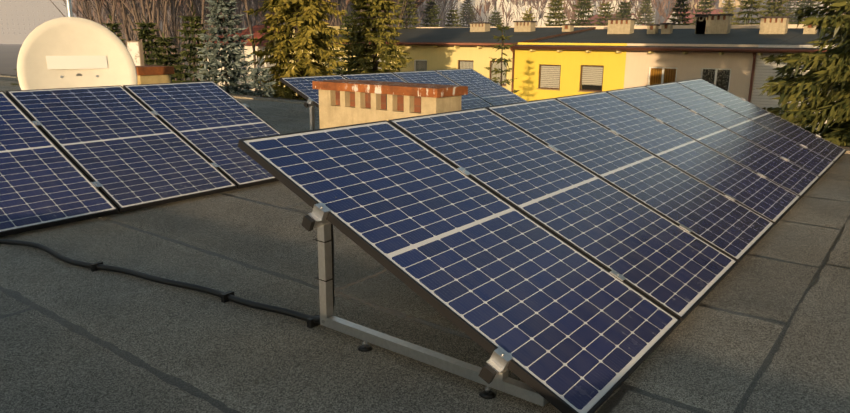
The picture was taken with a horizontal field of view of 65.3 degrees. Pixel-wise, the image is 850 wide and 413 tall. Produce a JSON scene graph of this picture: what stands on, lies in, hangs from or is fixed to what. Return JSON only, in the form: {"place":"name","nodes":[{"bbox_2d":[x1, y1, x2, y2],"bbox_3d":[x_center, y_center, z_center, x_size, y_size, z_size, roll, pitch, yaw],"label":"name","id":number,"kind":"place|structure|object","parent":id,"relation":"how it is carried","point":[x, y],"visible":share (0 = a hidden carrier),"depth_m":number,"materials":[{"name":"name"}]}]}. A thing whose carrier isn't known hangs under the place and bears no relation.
{"place":"outdoors","nodes":[
{"label":"outdoors","id":0,"kind":"place"},
{"bbox_2d":[0,0,782,79],"bbox_3d":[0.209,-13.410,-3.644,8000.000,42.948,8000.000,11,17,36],"label":"terrain ground","id":1,"kind":"structure","parent":0,"point":[9,53],"depth_m":222.11,"materials":[{"name":"brown soil"}]},
{"bbox_2d":[0,0,66,43],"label":"building wall","id":2,"kind":"structure","parent":1,"relation":"on","point":[21,21],"depth_m":427.09,"materials":[{"name":"white paint"}]},
{"bbox_2d":[102,14,125,44],"bbox_3d":[-14.186,-4.788,30.617,3.310,7.924,2.919,11,17,36],"label":"dark spruce","id":3,"kind":"object","parent":1,"relation":"on","point":[112,26],"visible":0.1,"depth_m":29.79,"materials":[{"name":"green plant"}]},
{"bbox_2d":[132,13,176,82],"bbox_3d":[-9.366,-2.804,23.224,2.533,7.724,2.882,11,17,36],"label":"dark spruce","id":4,"kind":"object","parent":1,"relation":"on","point":[145,32],"visible":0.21,"depth_m":22.46,"materials":[{"name":"green plant"}]},
{"bbox_2d":[153,27,185,82],"bbox_3d":[-9.636,-3.123,25.322,2.614,7.324,2.476,11,17,36],"label":"dark spruce","id":5,"kind":"object","parent":1,"relation":"on","point":[170,57],"visible":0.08,"depth_m":24.51,"materials":[{"name":"green plant"}]},
{"bbox_2d":[171,2,220,83],"bbox_3d":[-7.761,-2.794,22.616,2.999,8.024,3.090,11,17,36],"label":"dark spruce","id":6,"kind":"object","parent":1,"relation":"on","point":[193,26],"visible":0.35,"depth_m":21.91,"materials":[{"name":"green plant"}]},
{"bbox_2d":[191,0,263,95],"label":"blue spruce","id":7,"kind":"object","parent":1,"relation":"on","point":[222,56],"visible":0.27,"depth_m":18.43,"materials":[{"name":"green plant"}]},
{"bbox_2d":[195,25,280,95],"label":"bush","id":8,"kind":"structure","parent":1,"relation":"on","point":[249,48],"depth_m":51.22,"materials":[{"name":"plant"}]},
{"bbox_2d":[50,0,447,92],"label":"bare woodland","id":9,"kind":"object","parent":1,"relation":"on","point":[126,15],"visible":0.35,"depth_m":50.42,"materials":[{"name":"brown plant"}]},
{"bbox_2d":[241,56,280,97],"bbox_3d":[-4.247,-0.740,17.745,1.958,6.447,2.161,11,17,36],"label":"blue spruce","id":10,"kind":"object","parent":1,"relation":"on","point":[264,75],"visible":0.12,"depth_m":17.09,"materials":[{"name":"green plant"}]},
{"bbox_2d":[71,0,457,63],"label":"bare woodland","id":11,"kind":"object","parent":1,"relation":"on","point":[443,16],"visible":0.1,"depth_m":119.05,"materials":[{"name":"brown plant"}]},
{"bbox_2d":[243,0,351,99],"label":"spruce","id":12,"kind":"object","parent":1,"relation":"on","point":[307,39],"visible":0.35,"depth_m":20.51,"materials":[{"name":"green plant"}]},
{"bbox_2d":[227,0,395,27],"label":"bare trees","id":13,"kind":"object","parent":1,"relation":"on","point":[339,8],"visible":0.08,"depth_m":67.82,"materials":[{"name":"brown plant"}]},
{"bbox_2d":[321,25,345,74],"bbox_3d":[-4.850,-5.267,33.258,2.924,7.724,2.546,1,14,3],"label":"dark spruce","id":14,"kind":"object","parent":1,"relation":"on","point":[337,70],"visible":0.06,"depth_m":32.58,"materials":[{"name":"green plant"}]},
{"bbox_2d":[309,0,360,25],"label":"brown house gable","id":15,"kind":"structure","parent":1,"relation":"on","point":[341,11],"depth_m":85.19,"materials":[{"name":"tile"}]},
{"bbox_2d":[336,10,358,74],"bbox_3d":[-4.215,-6.646,37.158,3.405,8.523,3.647,11,17,36],"label":"dark spruce","id":16,"kind":"object","parent":1,"relation":"on","point":[349,18],"visible":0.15,"depth_m":36.33,"materials":[{"name":"green plant"}]},
{"bbox_2d":[340,0,413,73],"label":"spruce","id":17,"kind":"object","parent":1,"relation":"on","point":[378,45],"visible":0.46,"depth_m":24.63,"materials":[{"name":"green plant"}]},
{"bbox_2d":[392,0,419,29],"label":"spruce","id":18,"kind":"object","parent":1,"relation":"on","point":[412,19],"visible":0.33,"depth_m":47.90,"materials":[{"name":"green plant"}]},
{"bbox_2d":[0,74,849,412],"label":"roof","id":19,"kind":"structure","parent":1,"relation":"on","point":[762,326],"depth_m":2.94,"materials":[{"name":"concrete"}]},
{"bbox_2d":[0,91,117,236],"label":"panel","id":20,"kind":"object","parent":19,"relation":"on","point":[45,181],"visible":0.98,"depth_m":4.71,"materials":[{"name":"blue"}]},
{"bbox_2d":[17,0,137,89],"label":"satellite dish","id":21,"kind":"object","parent":19,"relation":"on","point":[69,51],"visible":0.69,"depth_m":6.57,"materials":[{"name":"paint"}]},
{"bbox_2d":[6,85,236,212],"bbox_3d":[-2.535,-0.554,5.531,1.850,0.035,1.000,36,31,26],"label":"panel","id":22,"kind":"object","parent":19,"relation":"on","point":[125,149],"visible":0.96,"depth_m":5.45,"materials":[{"name":"blue"}]},
{"bbox_2d":[32,104,251,188],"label":"clamps","id":23,"kind":"object","parent":19,"relation":"on","point":[96,184],"visible":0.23,"depth_m":5.30,"materials":[{"name":"metal"}]},
{"bbox_2d":[135,65,174,84],"bbox_3d":[-4.010,-1.460,8.978,1.500,0.885,0.500,11,17,36],"label":"chimney","id":24,"kind":"object","parent":19,"relation":"on","point":[151,74],"visible":0.23,"depth_m":8.46,"materials":[{"name":"stone"}]},
{"bbox_2d":[126,41,144,65],"bbox_3d":[-3.798,-2.008,8.704,0.315,0.315,0.050,11,17,36],"label":"chimney cowl","id":25,"kind":"object","parent":24,"relation":"on","point":[135,49],"visible":0.93,"depth_m":8.65,"materials":[{"name":"beige"}]},
{"bbox_2d":[0,197,336,327],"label":"cable conduit","id":26,"kind":"object","parent":19,"relation":"on","point":[311,320],"visible":0.83,"depth_m":3.31,"materials":[{"name":"black"}]},
{"bbox_2d":[123,81,280,188],"bbox_3d":[-1.914,-0.745,6.318,1.850,0.035,1.000,36,31,26],"label":"panel","id":27,"kind":"object","parent":19,"relation":"on","point":[211,122],"visible":0.77,"depth_m":6.29,"materials":[{"name":"blue"}]},
{"bbox_2d":[280,75,345,107],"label":"panel","id":28,"kind":"object","parent":19,"relation":"on","point":[302,87],"visible":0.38,"depth_m":7.85,"materials":[{"name":"blue"}]},
{"bbox_2d":[341,72,406,82],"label":"panel","id":29,"kind":"object","parent":19,"relation":"on","point":[389,77],"visible":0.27,"depth_m":9.00,"materials":[{"name":"blue"}]},
{"bbox_2d":[312,79,467,128],"bbox_3d":[-0.356,-0.729,6.247,1.500,0.845,0.460,11,17,36],"label":"chimney","id":30,"kind":"object","parent":19,"relation":"on","point":[343,102],"visible":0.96,"depth_m":6.03,"materials":[{"name":"paint"}]},
{"bbox_2d":[304,83,500,129],"bbox_3d":[0.325,-1.254,8.914,1.074,0.586,4.214,11,17,36],"label":"mounting frame","id":31,"kind":"object","parent":19,"relation":"on","point":[309,104],"visible":0.1,"depth_m":7.62,"materials":[{"name":"metal"}]},
{"bbox_2d":[392,70,492,109],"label":"panel","id":32,"kind":"object","parent":19,"relation":"on","point":[470,100],"visible":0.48,"depth_m":9.61,"materials":[{"name":"blue"}]},
{"bbox_2d":[435,68,526,105],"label":"panel","id":33,"kind":"object","parent":19,"relation":"on","point":[486,89],"visible":0.58,"depth_m":10.28,"materials":[{"name":"blue"}]},
{"bbox_2d":[301,97,820,406],"bbox_3d":[2.137,-0.319,5.221,1.074,0.586,7.274,11,17,36],"label":"mounting frame","id":34,"kind":"object","parent":19,"relation":"on","point":[492,372],"visible":0.29,"depth_m":2.62,"materials":[{"name":"metal"}]},
{"bbox_2d":[238,120,680,412],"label":"panel","id":35,"kind":"object","parent":34,"relation":"on","point":[567,327],"visible":1,"depth_m":2.79,"materials":[{"name":"blue glass"}]},
{"bbox_2d":[388,107,737,323],"bbox_3d":[0.763,-0.075,3.720,1.850,0.035,1.000,36,31,26],"label":"panel","id":36,"kind":"object","parent":34,"relation":"on","point":[675,270],"visible":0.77,"depth_m":3.62,"materials":[{"name":"blue glass"}]},
{"bbox_2d":[486,98,774,263],"bbox_3d":[1.383,-0.266,4.507,1.850,0.035,1.000,36,31,26],"label":"panel","id":37,"kind":"object","parent":34,"relation":"on","point":[731,228],"visible":0.77,"depth_m":4.42,"materials":[{"name":"blue glass"}]},
{"bbox_2d":[554,91,800,225],"bbox_3d":[2.004,-0.457,5.293,1.850,0.035,1.000,36,31,26],"label":"panel","id":38,"kind":"object","parent":34,"relation":"on","point":[766,198],"visible":0.88,"depth_m":5.22,"materials":[{"name":"blue glass"}]},
{"bbox_2d":[605,86,819,198],"bbox_3d":[2.625,-0.648,6.080,1.850,0.035,1.000,36,31,26],"label":"panel","id":39,"kind":"object","parent":34,"relation":"on","point":[776,169],"visible":0.85,"depth_m":6.02,"materials":[{"name":"blue glass"}]},
{"bbox_2d":[645,82,834,177],"bbox_3d":[3.245,-0.839,6.866,1.850,0.035,1.000,36,31,26],"label":"panel","id":40,"kind":"object","parent":34,"relation":"on","point":[809,160],"visible":0.85,"depth_m":6.81,"materials":[{"name":"blue glass"}]},
{"bbox_2d":[677,78,846,163],"bbox_3d":[3.866,-1.030,7.653,1.850,0.035,1.000,36,31,26],"label":"panel","id":41,"kind":"object","parent":34,"relation":"on","point":[786,128],"visible":0.83,"depth_m":7.60,"materials":[{"name":"blue glass"}]},
{"bbox_2d":[420,0,442,26],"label":"spruce","id":42,"kind":"object","parent":1,"relation":"on","point":[428,11],"visible":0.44,"depth_m":52.53,"materials":[{"name":"green plant"}]},
{"bbox_2d":[443,5,461,26],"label":"spruce","id":43,"kind":"object","parent":1,"relation":"on","point":[452,18],"visible":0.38,"depth_m":59.35,"materials":[{"name":"green plant"}]},
{"bbox_2d":[457,0,477,26],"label":"spruce","id":44,"kind":"object","parent":1,"relation":"on","point":[470,19],"visible":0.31,"depth_m":86.16,"materials":[{"name":"green plant"}]},
{"bbox_2d":[435,0,544,26],"bbox_3d":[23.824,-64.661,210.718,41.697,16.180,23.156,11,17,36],"label":"tree","id":45,"kind":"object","parent":1,"relation":"on","point":[478,2],"depth_m":205.85,"materials":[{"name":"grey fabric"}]},
{"bbox_2d":[487,7,504,26],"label":"spruce","id":46,"kind":"object","parent":1,"relation":"on","point":[492,18],"visible":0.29,"depth_m":71.51,"materials":[{"name":"green plant"}]},
{"bbox_2d":[486,21,519,92],"bbox_3d":[2.371,-2.047,20.957,1.425,7.537,1.552,0,14,-4],"label":"young spruce","id":47,"kind":"object","parent":1,"relation":"on","point":[500,59],"visible":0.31,"depth_m":20.29,"materials":[{"name":"green plant"}]},
{"bbox_2d":[521,7,535,20],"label":"spruce","id":48,"kind":"object","parent":1,"relation":"on","point":[528,17],"visible":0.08,"depth_m":55.08,"materials":[{"name":"green plant"}]},
{"bbox_2d":[543,0,567,25],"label":"spruce","id":49,"kind":"object","parent":1,"relation":"on","point":[556,5],"visible":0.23,"depth_m":48.70,"materials":[{"name":"green plant"}]},
{"bbox_2d":[271,12,849,133],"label":"building","id":50,"kind":"structure","parent":1,"relation":"on","point":[717,50],"depth_m":31.79,"materials":[{"name":"yellow paint"}]},
{"bbox_2d":[570,0,596,25],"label":"spruce","id":51,"kind":"object","parent":1,"relation":"on","point":[583,12],"visible":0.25,"depth_m":52.19,"materials":[{"name":"green plant"}]},
{"bbox_2d":[545,0,655,25],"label":"bare trees","id":52,"kind":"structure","parent":1,"relation":"on","point":[592,8],"depth_m":191.87,"materials":[{"name":"brown plant"}]},
{"bbox_2d":[593,1,616,25],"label":"spruce","id":53,"kind":"object","parent":1,"relation":"on","point":[605,13],"visible":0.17,"depth_m":55.53,"materials":[{"name":"green plant"}]},
{"bbox_2d":[586,11,644,25],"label":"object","id":54,"kind":"structure","parent":1,"relation":"on","point":[604,22],"depth_m":139.94,"materials":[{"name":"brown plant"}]},
{"bbox_2d":[614,0,636,25],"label":"spruce","id":55,"kind":"object","parent":1,"relation":"on","point":[622,12],"visible":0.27,"depth_m":58.64,"materials":[{"name":"green plant"}]},
{"bbox_2d":[449,0,826,26],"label":"bare trees","id":56,"kind":"object","parent":1,"relation":"on","point":[661,8],"visible":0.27,"depth_m":104.44,"materials":[{"name":"brown plant"}]},
{"bbox_2d":[634,0,655,25],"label":"spruce","id":57,"kind":"object","parent":1,"relation":"on","point":[648,17],"visible":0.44,"depth_m":73.02,"materials":[{"name":"green plant"}]},
{"bbox_2d":[668,0,693,24],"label":"spruce","id":58,"kind":"object","parent":1,"relation":"on","point":[682,16],"visible":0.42,"depth_m":44.91,"materials":[{"name":"green plant"}]},
{"bbox_2d":[663,6,722,23],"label":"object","id":59,"kind":"structure","parent":1,"relation":"on","point":[690,16],"depth_m":156.69,"materials":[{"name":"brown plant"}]},
{"bbox_2d":[685,0,715,8],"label":"town house","id":60,"kind":"structure","parent":1,"relation":"on","point":[692,2],"depth_m":202.54,"materials":[{"name":"beige tile"}]},
{"bbox_2d":[690,0,714,24],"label":"spruce","id":61,"kind":"object","parent":1,"relation":"on","point":[705,3],"visible":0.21,"depth_m":54.89,"materials":[{"name":"green plant"}]},
{"bbox_2d":[718,0,737,24],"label":"spruce","id":62,"kind":"object","parent":1,"relation":"on","point":[728,6],"visible":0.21,"depth_m":65.51,"materials":[{"name":"green plant"}]},
{"bbox_2d":[719,0,749,7],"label":"town house","id":63,"kind":"structure","parent":1,"relation":"on","point":[737,3],"depth_m":247.99,"materials":[{"name":"brown tile"}]},
{"bbox_2d":[731,0,768,24],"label":"spruce","id":64,"kind":"object","parent":1,"relation":"on","point":[751,3],"visible":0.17,"depth_m":41.45,"materials":[{"name":"green plant"}]},
{"bbox_2d":[759,0,792,23],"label":"spruce","id":65,"kind":"object","parent":1,"relation":"on","point":[775,8],"visible":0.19,"depth_m":47.41,"materials":[{"name":"green plant"}]},
{"bbox_2d":[784,0,803,21],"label":"spruce","id":66,"kind":"object","parent":1,"relation":"on","point":[790,10],"visible":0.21,"depth_m":80.19,"materials":[{"name":"green plant"}]},
{"bbox_2d":[756,0,849,146],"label":"spruce","id":67,"kind":"object","parent":1,"relation":"on","point":[828,73],"visible":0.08,"depth_m":9.04,"materials":[{"name":"green plant"}]},
{"bbox_2d":[782,0,824,17],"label":"town block","id":68,"kind":"structure","parent":1,"relation":"on","point":[799,4],"depth_m":145.23,"materials":[{"name":"grey concrete"}]},
{"bbox_2d":[789,0,821,23],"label":"spruce","id":69,"kind":"object","parent":1,"relation":"on","point":[807,2],"visible":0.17,"depth_m":58.54,"materials":[{"name":"green plant"}]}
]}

